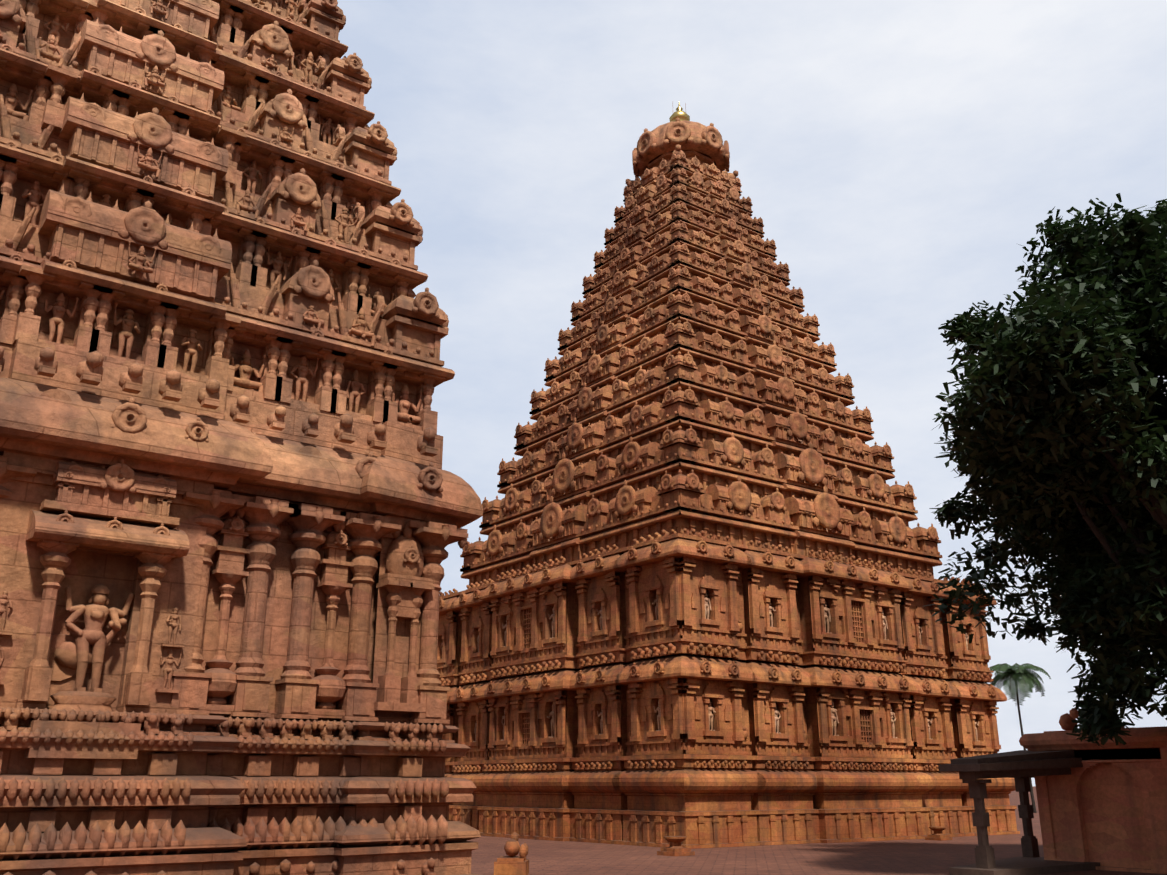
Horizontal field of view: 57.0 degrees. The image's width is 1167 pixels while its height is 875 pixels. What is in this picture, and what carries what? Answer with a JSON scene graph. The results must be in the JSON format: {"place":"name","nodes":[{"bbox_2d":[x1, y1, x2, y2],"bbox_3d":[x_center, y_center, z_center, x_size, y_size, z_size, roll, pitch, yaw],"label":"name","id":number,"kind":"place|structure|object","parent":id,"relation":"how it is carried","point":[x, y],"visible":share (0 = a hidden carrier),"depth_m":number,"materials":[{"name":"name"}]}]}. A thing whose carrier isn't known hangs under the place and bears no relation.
{"place":"outdoors","nodes":[
{"label":"outdoors","id":0,"kind":"place"},
{"bbox_2d":[479,182,932,580],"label":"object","id":1,"kind":"object","parent":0,"point":[706,500],"depth_m":75.16,"materials":[{"name":"brown stone"}]},
{"bbox_2d":[337,0,1166,785],"label":"sky","id":2,"kind":"structure","parent":0,"point":[898,157],"materials":[{"name":"white"}]},
{"bbox_2d":[467,786,1166,874],"bbox_3d":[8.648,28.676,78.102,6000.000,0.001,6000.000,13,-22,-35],"label":"ground","id":3,"kind":"structure","parent":0,"point":[889,857],"depth_m":50.61,"materials":[{"name":"brown stone"}]},
{"bbox_2d":[0,0,482,874],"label":"tower","id":4,"kind":"structure","parent":3,"relation":"on","point":[278,546],"depth_m":15.74,"materials":[{"name":"stone"}]},
{"bbox_2d":[0,0,422,691],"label":"statues","id":5,"kind":"object","parent":4,"relation":"attached to","point":[80,654],"visible":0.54,"depth_m":16.19,"materials":[{"name":"stone"}]},
{"bbox_2d":[494,826,952,874],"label":"stone pedestals","id":6,"kind":"object","parent":3,"relation":"on","point":[511,863],"visible":1,"depth_m":41.10,"materials":[{"name":"brown stone"}]},
{"bbox_2d":[439,103,1019,848],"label":"temple tower","id":7,"kind":"structure","parent":3,"relation":"on","point":[685,793],"depth_m":66.72,"materials":[{"name":"brown stone"}]},
{"bbox_2d":[445,186,647,686],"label":"vimana face","id":8,"kind":"object","parent":7,"relation":"attached to","point":[476,546],"visible":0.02,"depth_m":89.30},
{"bbox_2d":[437,153,705,843],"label":"vimana face","id":9,"kind":"object","parent":7,"relation":"attached to","point":[620,301],"visible":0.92,"depth_m":75.75},
{"bbox_2d":[452,663,615,685],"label":"frieze","id":10,"kind":"structure","parent":9,"relation":"attached to","point":[552,670],"depth_m":93.01,"materials":[{"name":"stone"}]},
{"bbox_2d":[441,448,660,741],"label":"statues","id":11,"kind":"object","parent":9,"relation":"attached to","point":[551,713],"visible":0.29,"depth_m":69.29,"materials":[{"name":"brown stone"}]},
{"bbox_2d":[669,102,689,121],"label":"finial","id":12,"kind":"object","parent":7,"relation":"on","point":[680,114],"visible":0.52,"depth_m":96.01,"materials":[{"name":"gold metal"}]},
{"bbox_2d":[655,153,1011,843],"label":"vimana face","id":13,"kind":"object","parent":7,"relation":"on","point":[751,284],"visible":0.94,"depth_m":73.71},
{"bbox_2d":[704,437,979,740],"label":"statues","id":14,"kind":"object","parent":13,"relation":"attached to","point":[834,720],"visible":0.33,"depth_m":67.12,"materials":[{"name":"brown stone"}]},
{"bbox_2d":[732,179,996,709],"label":"vimana face","id":15,"kind":"object","parent":7,"relation":"attached to","point":[921,534],"depth_m":85.42},
{"bbox_2d":[939,750,1099,874],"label":"stone porch","id":16,"kind":"object","parent":3,"relation":"on","point":[1021,767],"visible":0.96,"depth_m":41.97,"materials":[{"name":"brown stone"}]},
{"bbox_2d":[989,663,1050,812],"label":"coconut palm","id":17,"kind":"object","parent":3,"relation":"on","point":[1016,675],"depth_m":134.06,"materials":[{"name":"green plant"}]},
{"bbox_2d":[1019,708,1166,873],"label":"small building","id":18,"kind":"structure","parent":3,"relation":"on","point":[1106,806],"depth_m":43.69,"materials":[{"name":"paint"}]},
{"bbox_2d":[922,193,1166,747],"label":"neem tree","id":19,"kind":"object","parent":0,"point":[1105,303],"depth_m":39.02,"materials":[{"name":"green plant"}]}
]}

